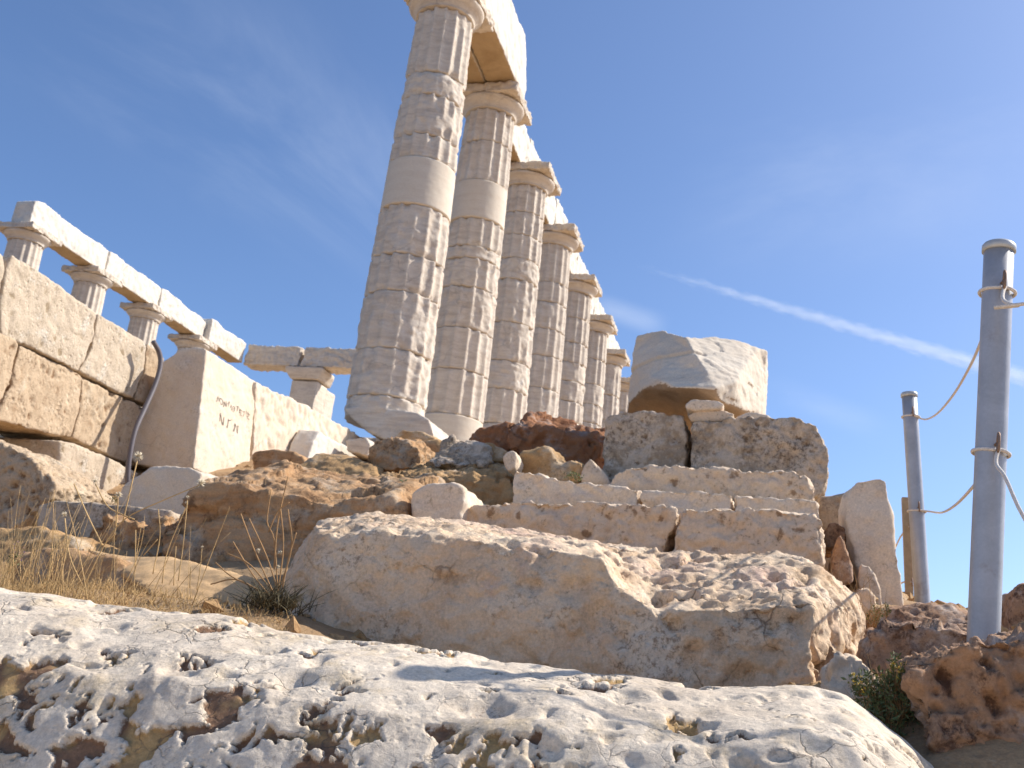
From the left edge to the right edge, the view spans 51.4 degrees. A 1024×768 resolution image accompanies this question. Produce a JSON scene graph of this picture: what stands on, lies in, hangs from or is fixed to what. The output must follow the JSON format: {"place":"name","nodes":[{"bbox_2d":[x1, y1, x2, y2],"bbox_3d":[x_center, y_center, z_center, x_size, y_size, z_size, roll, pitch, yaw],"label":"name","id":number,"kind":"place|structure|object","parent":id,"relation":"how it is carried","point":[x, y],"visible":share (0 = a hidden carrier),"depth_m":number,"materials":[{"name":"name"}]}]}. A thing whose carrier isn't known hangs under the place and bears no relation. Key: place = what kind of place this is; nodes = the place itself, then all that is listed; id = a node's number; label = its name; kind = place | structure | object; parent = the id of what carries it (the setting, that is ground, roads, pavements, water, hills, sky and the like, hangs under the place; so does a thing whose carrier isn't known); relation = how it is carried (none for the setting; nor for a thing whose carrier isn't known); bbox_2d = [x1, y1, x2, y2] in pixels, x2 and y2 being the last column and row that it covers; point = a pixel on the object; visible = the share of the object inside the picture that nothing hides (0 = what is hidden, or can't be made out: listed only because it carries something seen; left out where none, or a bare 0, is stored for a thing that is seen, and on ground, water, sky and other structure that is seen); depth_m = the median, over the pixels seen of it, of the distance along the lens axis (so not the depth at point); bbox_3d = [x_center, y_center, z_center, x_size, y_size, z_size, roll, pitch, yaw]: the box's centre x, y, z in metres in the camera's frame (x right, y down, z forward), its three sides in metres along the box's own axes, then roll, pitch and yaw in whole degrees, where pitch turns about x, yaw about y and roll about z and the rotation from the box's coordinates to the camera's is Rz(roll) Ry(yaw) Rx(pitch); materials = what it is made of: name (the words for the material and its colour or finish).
{"place":"outdoors","nodes":[
{"label":"outdoors","id":0,"kind":"place"},
{"bbox_2d":[0,435,1023,767],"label":"ground","id":1,"kind":"structure","parent":0,"point":[996,753],"depth_m":2.88,"materials":[{"name":"soil"}]},
{"bbox_2d":[0,333,17,398],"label":"wall block","id":2,"kind":"structure","parent":1,"relation":"on","point":[8,347],"depth_m":7.68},
{"bbox_2d":[0,255,95,370],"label":"wall block","id":3,"kind":"structure","parent":2,"relation":"on","point":[42,315],"depth_m":8.04,"materials":[{"name":"stone"}]},
{"bbox_2d":[0,254,3,288],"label":"wall block","id":4,"kind":"structure","parent":3,"relation":"on","point":[1,267],"depth_m":7.62,"materials":[{"name":"stone"}]},
{"bbox_2d":[0,440,116,528],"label":"conglomerate boulder","id":5,"kind":"object","parent":1,"relation":"on","point":[40,478],"visible":0.59,"depth_m":6.04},
{"bbox_2d":[0,526,125,573],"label":"brown boulder","id":6,"kind":"object","parent":1,"relation":"on","point":[84,544],"visible":0.23,"depth_m":4.32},
{"bbox_2d":[0,437,136,490],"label":"wall block","id":7,"kind":"structure","parent":1,"relation":"on","point":[106,473],"depth_m":8.39,"materials":[{"name":"stone"}]},
{"bbox_2d":[0,345,81,436],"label":"wall block","id":8,"kind":"structure","parent":7,"relation":"on","point":[41,395],"depth_m":8.09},
{"bbox_2d":[0,378,145,468],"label":"wall block","id":9,"kind":"structure","parent":1,"relation":"on","point":[105,421],"depth_m":8.87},
{"bbox_2d":[74,315,145,397],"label":"wall block","id":10,"kind":"structure","parent":9,"relation":"on","point":[114,361],"depth_m":8.93,"materials":[{"name":"stone"}]},
{"bbox_2d":[122,344,163,406],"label":"wall block","id":11,"kind":"structure","parent":9,"relation":"on","point":[144,386],"depth_m":9.48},
{"bbox_2d":[9,548,148,594],"bbox_3d":[-1.423,0.723,3.742,0.626,0.257,0.421,3,-17,13],"label":"brown boulder","id":12,"kind":"object","parent":1,"relation":"on","point":[106,561],"visible":0.2,"depth_m":3.62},
{"bbox_2d":[37,501,179,536],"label":"slab","id":13,"kind":"structure","parent":1,"relation":"on","point":[98,511],"depth_m":5.40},
{"bbox_2d":[0,486,229,605],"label":"tall straw","id":14,"kind":"object","parent":1,"relation":"on","point":[29,573],"visible":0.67,"depth_m":3.10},
{"bbox_2d":[60,451,205,586],"bbox_3d":[-1.130,0.425,3.115,0.454,0.468,0.031,2,-17,15],"label":"dry thistle","id":15,"kind":"object","parent":1,"relation":"on","point":[138,456],"visible":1,"depth_m":3.13,"materials":[{"name":"plant"}]},
{"bbox_2d":[88,513,178,549],"bbox_3d":[-1.702,0.757,4.956,0.453,0.292,0.474,3,-17,11],"label":"brown rock","id":16,"kind":"object","parent":1,"relation":"on","point":[170,523],"visible":0.34,"depth_m":4.81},
{"bbox_2d":[125,340,162,483],"bbox_3d":[-3.126,0.265,8.992,0.130,1.373,0.323,10,-16,-10],"label":"hose","id":17,"kind":"object","parent":1,"relation":"on","point":[143,411],"visible":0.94,"depth_m":8.96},
{"bbox_2d":[1,574,308,633],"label":"dry grass","id":18,"kind":"structure","parent":1,"relation":"on","point":[89,593],"depth_m":2.93,"materials":[{"name":"plant"}]},
{"bbox_2d":[135,496,188,582],"bbox_3d":[-1.091,0.477,3.307,0.186,0.276,0.012,2,-17,16],"label":"dry stalk","id":19,"kind":"object","parent":1,"relation":"on","point":[169,544],"visible":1,"depth_m":3.30,"materials":[{"name":"plant"}]},
{"bbox_2d":[118,466,216,514],"bbox_3d":[-1.958,0.724,6.464,0.538,0.338,0.724,2,-17,15],"label":"rounded stone","id":20,"kind":"object","parent":1,"relation":"on","point":[153,485],"visible":0.34,"depth_m":6.15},
{"bbox_2d":[82,549,275,607],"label":"sandy slab","id":21,"kind":"structure","parent":1,"relation":"on","point":[143,572],"depth_m":3.50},
{"bbox_2d":[173,546,202,589],"bbox_3d":[-0.995,0.558,3.256,0.102,0.135,0.010,2,-17,17],"label":"dry stalk","id":22,"kind":"object","parent":1,"relation":"on","point":[190,568],"visible":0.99,"depth_m":3.25,"materials":[{"name":"plant"}]},
{"bbox_2d":[132,347,254,472],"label":"inscribed block","id":23,"kind":"structure","parent":1,"relation":"on","point":[199,414],"depth_m":9.38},
{"bbox_2d":[210,477,336,615],"bbox_3d":[-0.666,0.456,3.044,0.368,0.389,0.226,7,-16,0],"label":"dry bush","id":24,"kind":"object","parent":1,"relation":"on","point":[272,599],"visible":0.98,"depth_m":3.01,"materials":[{"name":"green plant"}]},
{"bbox_2d":[252,449,307,468],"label":"brown rock","id":25,"kind":"object","parent":1,"relation":"on","point":[265,458],"visible":0.26,"depth_m":8.71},
{"bbox_2d":[162,459,445,562],"bbox_3d":[-0.885,0.607,4.628,1.064,0.681,0.684,2,-17,15],"label":"brown boulder","id":26,"kind":"object","parent":1,"relation":"on","point":[313,496],"visible":0.61,"depth_m":4.45,"materials":[{"name":"stone"}]},
{"bbox_2d":[250,382,363,458],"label":"marble block","id":27,"kind":"structure","parent":1,"relation":"on","point":[280,421],"depth_m":10.81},
{"bbox_2d":[289,430,354,457],"bbox_3d":[-1.983,0.842,11.661,0.265,0.552,1.710,2,-17,15],"label":"marble chunk","id":28,"kind":"object","parent":1,"relation":"on","point":[308,444],"visible":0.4,"depth_m":11.04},
{"bbox_2d":[300,453,387,475],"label":"brown rock","id":29,"kind":"object","parent":1,"relation":"on","point":[342,464],"visible":0.34,"depth_m":6.06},
{"bbox_2d":[346,438,373,461],"bbox_3d":[-1.604,0.738,11.663,0.300,0.207,0.511,2,-17,14],"label":"marble chunk","id":30,"kind":"object","parent":1,"relation":"on","point":[359,448],"visible":0.59,"depth_m":11.43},
{"bbox_2d":[364,437,379,441],"bbox_3d":[0.599,3.825,22.863,1.948,0.435,19.915,2,-17,15],"label":"stylobate course","id":31,"kind":"object","parent":1,"relation":"on","point":[373,439],"depth_m":13.74,"materials":[{"name":"stone"}]},
{"bbox_2d":[425,80,531,441],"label":"temple column","id":32,"kind":"structure","parent":31,"relation":"on","point":[494,114],"depth_m":15.96,"materials":[{"name":"stone"}]},
{"bbox_2d":[511,125,530,162],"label":"architrave beam","id":33,"kind":"structure","parent":32,"relation":"on","point":[521,143],"depth_m":18.96,"materials":[{"name":"white stone"}]},
{"bbox_2d":[483,161,561,427],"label":"temple column","id":34,"kind":"structure","parent":31,"relation":"on","point":[533,185],"depth_m":18.44,"materials":[{"name":"stone"}]},
{"bbox_2d":[528,138,555,224],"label":"architrave beam","id":35,"kind":"structure","parent":34,"relation":"on","point":[550,210],"depth_m":21.21,"materials":[{"name":"white stone"}]},
{"bbox_2d":[527,223,583,417],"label":"temple column","id":36,"kind":"structure","parent":31,"relation":"on","point":[561,244],"depth_m":20.91,"materials":[{"name":"stone"}]},
{"bbox_2d":[554,198,577,273],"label":"architrave beam","id":37,"kind":"structure","parent":36,"relation":"on","point":[560,217],"depth_m":22.68,"materials":[{"name":"white stone"}]},
{"bbox_2d":[558,273,602,424],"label":"temple column","id":38,"kind":"structure","parent":31,"relation":"on","point":[584,289],"depth_m":23.34,"materials":[{"name":"stone"}]},
{"bbox_2d":[582,314,617,428],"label":"temple column","id":39,"kind":"structure","parent":31,"relation":"on","point":[602,327],"depth_m":25.77,"materials":[{"name":"stone"}]},
{"bbox_2d":[576,253,594,313],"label":"architrave beam","id":40,"kind":"structure","parent":39,"relation":"on","point":[581,268],"depth_m":24.86,"materials":[{"name":"white stone"}]},
{"bbox_2d":[602,349,630,427],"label":"temple column","id":41,"kind":"structure","parent":31,"relation":"on","point":[617,360],"depth_m":28.21,"materials":[{"name":"stone"}]},
{"bbox_2d":[593,297,609,348],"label":"architrave beam","id":42,"kind":"structure","parent":41,"relation":"on","point":[598,309],"depth_m":27.20,"materials":[{"name":"white stone"}]},
{"bbox_2d":[608,334,621,370],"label":"architrave beam","id":43,"kind":"structure","parent":41,"relation":"on","point":[613,343],"depth_m":29.50,"materials":[{"name":"white stone"}]},
{"bbox_2d":[619,377,630,412],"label":"temple column","id":44,"kind":"structure","parent":31,"relation":"on","point":[624,394],"depth_m":30.57,"materials":[{"name":"stone"}]},
{"bbox_2d":[344,406,448,440],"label":"stylobate block","id":45,"kind":"structure","parent":1,"relation":"on","point":[388,423],"depth_m":12.54,"materials":[{"name":"stone"}]},
{"bbox_2d":[344,0,494,428],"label":"temple column","id":46,"kind":"structure","parent":45,"relation":"on","point":[392,360],"depth_m":13.47,"materials":[{"name":"stone"}]},
{"bbox_2d":[467,46,486,83],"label":"architrave beam","id":47,"kind":"structure","parent":46,"relation":"on","point":[475,74],"depth_m":16.42,"materials":[{"name":"stone"}]},
{"bbox_2d":[471,0,525,98],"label":"architrave beam","id":48,"kind":"structure","parent":46,"relation":"on","point":[500,52],"depth_m":16.08,"materials":[{"name":"white stone"}]},
{"bbox_2d":[368,436,435,472],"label":"brown rock","id":49,"kind":"object","parent":1,"relation":"on","point":[396,454],"visible":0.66,"depth_m":6.13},
{"bbox_2d":[397,430,437,440],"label":"brown rock","id":50,"kind":"object","parent":1,"relation":"on","point":[412,435],"visible":0.27,"depth_m":11.75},
{"bbox_2d":[423,439,441,451],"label":"brown rock","id":51,"kind":"object","parent":1,"relation":"on","point":[433,445],"visible":0.07,"depth_m":6.50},
{"bbox_2d":[378,461,513,505],"bbox_3d":[-0.275,0.552,5.530,0.780,0.490,0.683,3,-17,14],"label":"ochre rock","id":52,"kind":"object","parent":1,"relation":"on","point":[491,484],"visible":0.34,"depth_m":5.27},
{"bbox_2d":[429,434,494,469],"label":"pale rock","id":53,"kind":"object","parent":52,"relation":"on","point":[453,453],"visible":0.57,"depth_m":5.76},
{"bbox_2d":[485,443,506,463],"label":"ochre rock","id":54,"kind":"object","parent":53,"relation":"on","point":[498,454],"visible":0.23,"depth_m":5.84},
{"bbox_2d":[503,451,523,475],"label":"white stone","id":55,"kind":"object","parent":52,"relation":"on","point":[513,462],"visible":0.93,"depth_m":5.13,"materials":[{"name":"stone"}]},
{"bbox_2d":[519,446,584,483],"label":"ochre rock","id":56,"kind":"object","parent":52,"relation":"on","point":[550,462],"visible":0.39,"depth_m":5.24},
{"bbox_2d":[411,482,484,520],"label":"rounded stone","id":57,"kind":"object","parent":1,"relation":"on","point":[450,500],"visible":0.53,"depth_m":4.30,"materials":[{"name":"stone"}]},
{"bbox_2d":[0,588,933,767],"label":"rock outcrop","id":58,"kind":"structure","parent":1,"relation":"on","point":[87,684],"depth_m":1.80,"materials":[{"name":"white stone"}]},
{"bbox_2d":[469,421,519,454],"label":"red rock","id":59,"kind":"object","parent":1,"relation":"on","point":[497,435],"visible":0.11,"depth_m":6.71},
{"bbox_2d":[56,464,1023,707],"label":"pebbles","id":60,"kind":"object","parent":1,"relation":"on","point":[213,604],"visible":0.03,"depth_m":3.02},
{"bbox_2d":[507,411,604,469],"bbox_3d":[0.319,0.365,6.633,0.674,0.561,0.685,2,-17,16],"label":"red rock","id":61,"kind":"object","parent":1,"relation":"on","point":[568,439],"visible":0.57,"depth_m":6.38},
{"bbox_2d":[274,511,865,688],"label":"foundation block","id":62,"kind":"structure","parent":1,"relation":"on","point":[696,619],"depth_m":3.00,"materials":[{"name":"beige stone"}]},
{"bbox_2d":[467,500,679,551],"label":"step block","id":63,"kind":"structure","parent":1,"relation":"on","point":[639,525],"depth_m":4.19,"materials":[{"name":"stone"}]},
{"bbox_2d":[513,470,641,505],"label":"step slab","id":64,"kind":"structure","parent":63,"relation":"on","point":[538,488],"depth_m":4.64,"materials":[{"name":"stone"}]},
{"bbox_2d":[561,471,583,480],"bbox_3d":[0.289,0.425,4.872,0.118,0.053,0.108,7,-16,0],"label":"green plant","id":65,"kind":"object","parent":64,"relation":"on","point":[573,476],"visible":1,"depth_m":4.86,"materials":[{"name":"green plant"}]},
{"bbox_2d":[608,464,814,508],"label":"step slab","id":66,"kind":"structure","parent":64,"relation":"on","point":[733,482],"depth_m":4.82,"materials":[{"name":"stone"}]},
{"bbox_2d":[580,459,609,484],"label":"white stone","id":67,"kind":"object","parent":66,"relation":"on","point":[593,472],"visible":0.54,"depth_m":5.11,"materials":[{"name":"stone"}]},
{"bbox_2d":[602,410,692,482],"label":"lichened block","id":68,"kind":"structure","parent":66,"relation":"on","point":[640,439],"depth_m":5.42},
{"bbox_2d":[690,416,828,501],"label":"lichened block","id":69,"kind":"structure","parent":66,"relation":"on","point":[766,444],"depth_m":5.21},
{"bbox_2d":[627,331,767,433],"bbox_3d":[1.062,-0.018,6.166,0.805,0.547,1.174,2,-17,15],"label":"drum fragment","id":70,"kind":"object","parent":69,"relation":"on","point":[672,374],"visible":0.66,"depth_m":5.85,"materials":[{"name":"stone"}]},
{"bbox_2d":[689,410,733,424],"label":"wedge stone","id":71,"kind":"object","parent":69,"relation":"on","point":[713,416],"visible":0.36,"depth_m":5.36,"materials":[{"name":"stone"}]},
{"bbox_2d":[685,399,723,416],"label":"wedge stone","id":72,"kind":"object","parent":71,"relation":"on","point":[692,406],"visible":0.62,"depth_m":5.36,"materials":[{"name":"stone"}]},
{"bbox_2d":[736,412,770,418],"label":"wedge stone","id":73,"kind":"object","parent":69,"relation":"on","point":[754,415],"visible":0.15,"depth_m":5.47,"materials":[{"name":"stone"}]},
{"bbox_2d":[640,490,734,514],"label":"step slab","id":74,"kind":"structure","parent":63,"relation":"on","point":[697,501],"depth_m":4.49,"materials":[{"name":"stone"}]},
{"bbox_2d":[673,507,825,567],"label":"step block","id":75,"kind":"structure","parent":1,"relation":"on","point":[724,531],"depth_m":4.01,"materials":[{"name":"stone"}]},
{"bbox_2d":[735,495,819,518],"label":"step slab","id":76,"kind":"structure","parent":75,"relation":"on","point":[789,505],"depth_m":4.38,"materials":[{"name":"stone"}]},
{"bbox_2d":[817,493,843,571],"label":"tan block","id":77,"kind":"structure","parent":1,"relation":"on","point":[829,506],"depth_m":4.85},
{"bbox_2d":[824,523,845,557],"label":"red rock","id":78,"kind":"object","parent":1,"relation":"on","point":[833,532],"visible":0.54,"depth_m":4.43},
{"bbox_2d":[828,536,852,588],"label":"brown rock","id":79,"kind":"object","parent":1,"relation":"on","point":[839,551],"visible":0.68,"depth_m":4.15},
{"bbox_2d":[819,651,879,705],"bbox_3d":[0.786,0.718,2.462,0.152,0.179,0.353,2,-17,16],"label":"grey stone","id":80,"kind":"object","parent":1,"relation":"on","point":[836,668],"visible":0.35,"depth_m":2.36,"materials":[{"name":"stone"}]},
{"bbox_2d":[820,555,906,723],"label":"dry grass","id":81,"kind":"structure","parent":1,"relation":"on","point":[868,623],"depth_m":3.27,"materials":[{"name":"brown plant"}]},
{"bbox_2d":[856,588,876,617],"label":"rock","id":82,"kind":"object","parent":1,"relation":"on","point":[864,596],"visible":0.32,"depth_m":3.67,"materials":[{"name":"beige stone"}]},
{"bbox_2d":[856,564,881,604],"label":"leaning stone","id":83,"kind":"object","parent":1,"relation":"on","point":[874,587],"visible":0.51,"depth_m":4.16,"materials":[{"name":"stone"}]},
{"bbox_2d":[838,479,903,605],"bbox_3d":[1.489,0.683,4.437,0.235,0.557,0.236,5,-16,8],"label":"white fragment","id":84,"kind":"object","parent":1,"relation":"on","point":[865,516],"visible":0.69,"depth_m":4.35,"materials":[{"name":"stone"}]},
{"bbox_2d":[841,651,922,737],"bbox_3d":[0.762,0.673,2.067,0.170,0.299,0.247,20,-21,-38],"label":"shrub","id":85,"kind":"object","parent":1,"relation":"on","point":[901,709],"visible":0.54,"depth_m":2.08,"materials":[{"name":"green plant"}]},
{"bbox_2d":[901,497,913,595],"bbox_3d":[2.212,0.978,5.944,0.072,0.700,0.086,2,-17,15],"label":"tan post","id":86,"kind":"object","parent":1,"relation":"on","point":[908,571],"visible":0.72,"depth_m":5.96,"materials":[{"name":"paint"}]},
{"bbox_2d":[856,618,966,676],"bbox_3d":[1.020,0.720,2.736,0.286,0.210,0.445,4,-17,11],"label":"red rock","id":87,"kind":"object","parent":1,"relation":"on","point":[882,640],"visible":0.46,"depth_m":2.58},
{"bbox_2d":[901,391,930,602],"bbox_3d":[1.881,0.589,4.946,0.147,1.154,0.117,7,-16,0],"label":"rope post","id":88,"kind":"object","parent":1,"relation":"on","point":[921,585],"visible":0.94,"depth_m":4.95,"materials":[{"name":"metal"}]},
{"bbox_2d":[907,485,972,513],"bbox_3d":[1.535,0.408,3.757,0.101,0.406,2.577,2,-17,17],"label":"rope","id":89,"kind":"object","parent":88,"relation":"attached to","point":[963,497],"visible":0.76,"depth_m":3.71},
{"bbox_2d":[901,341,979,419],"bbox_3d":[1.585,0.000,3.882,0.114,0.456,2.565,2,-17,16],"label":"rope","id":90,"kind":"object","parent":88,"relation":"attached to","point":[959,384],"visible":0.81,"depth_m":3.79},
{"bbox_2d":[865,602,967,631],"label":"ledge rock","id":91,"kind":"object","parent":1,"relation":"on","point":[950,612],"visible":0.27,"depth_m":3.56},
{"bbox_2d":[885,623,1023,752],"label":"pitted rock","id":92,"kind":"object","parent":1,"relation":"on","point":[969,692],"visible":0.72,"depth_m":1.96,"materials":[{"name":"stone"}]},
{"bbox_2d":[966,238,1016,641],"bbox_3d":[1.116,0.177,2.471,0.105,1.096,0.118,18,-20,-35],"label":"rope post","id":93,"kind":"object","parent":1,"relation":"on","point":[986,556],"visible":0.94,"depth_m":2.46,"materials":[{"name":"metal"}]},
{"bbox_2d":[970,447,1023,520],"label":"rope","id":94,"kind":"object","parent":93,"relation":"attached to","point":[1005,477],"visible":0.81,"depth_m":2.39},
{"bbox_2d":[977,285,1023,309],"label":"rope","id":95,"kind":"object","parent":93,"relation":"attached to","point":[1007,304],"visible":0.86,"depth_m":2.51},
{"bbox_2d":[1001,583,1023,630],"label":"red stone","id":96,"kind":"object","parent":1,"relation":"on","point":[1012,607],"visible":0.48,"depth_m":2.93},
{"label":"stylobate course","id":97,"kind":"object","parent":1,"relation":"on","visible":0},
{"bbox_2d":[0,221,63,270],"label":"temple column","id":98,"kind":"structure","parent":97,"relation":"on","point":[28,242],"depth_m":24.47,"materials":[{"name":"stone"}]},
{"bbox_2d":[11,201,107,268],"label":"architrave beam","id":99,"kind":"structure","parent":98,"relation":"on","point":[77,247],"depth_m":25.76,"materials":[{"name":"white stone"}]},
{"bbox_2d":[61,265,122,315],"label":"temple column","id":100,"kind":"structure","parent":97,"relation":"on","point":[92,284],"depth_m":26.80,"materials":[{"name":"stone"}]},
{"bbox_2d":[105,251,160,304],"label":"architrave beam","id":101,"kind":"structure","parent":100,"relation":"on","point":[138,287],"depth_m":28.43,"materials":[{"name":"white stone"}]},
{"bbox_2d":[119,302,173,347],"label":"temple column","id":102,"kind":"structure","parent":97,"relation":"on","point":[146,320],"depth_m":29.12,"materials":[{"name":"stone"}]},
{"bbox_2d":[158,288,205,335],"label":"architrave beam","id":103,"kind":"structure","parent":102,"relation":"on","point":[186,320],"depth_m":30.75,"materials":[{"name":"white stone"}]},
{"bbox_2d":[167,333,217,350],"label":"temple column","id":104,"kind":"structure","parent":97,"relation":"on","point":[182,341],"depth_m":31.46,"materials":[{"name":"stone"}]},
{"bbox_2d":[203,319,245,362],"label":"architrave beam","id":105,"kind":"structure","parent":104,"relation":"on","point":[231,348],"depth_m":32.85,"materials":[{"name":"white stone"}]},
{"bbox_2d":[285,366,334,418],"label":"temple pier","id":106,"kind":"structure","parent":97,"relation":"on","point":[310,386],"depth_m":33.27,"materials":[{"name":"stone"}]},
{"bbox_2d":[243,344,303,371],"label":"architrave beam","id":107,"kind":"structure","parent":106,"relation":"on","point":[261,358],"depth_m":33.77,"materials":[{"name":"stone"}]},
{"bbox_2d":[300,347,356,374],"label":"architrave beam","id":108,"kind":"structure","parent":106,"relation":"on","point":[339,361],"depth_m":33.27,"materials":[{"name":"stone"}]},
{"bbox_2d":[0,0,1023,607],"label":"sky","id":109,"kind":"structure","parent":0,"point":[819,186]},
{"bbox_2d":[866,603,892,627],"bbox_3d":[1.171,0.740,3.381,0.116,0.106,0.066,20,-21,-38],"label":"green plant","id":110,"kind":"object","parent":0,"point":[887,612],"visible":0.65,"depth_m":3.37,"materials":[{"name":"green plant"}]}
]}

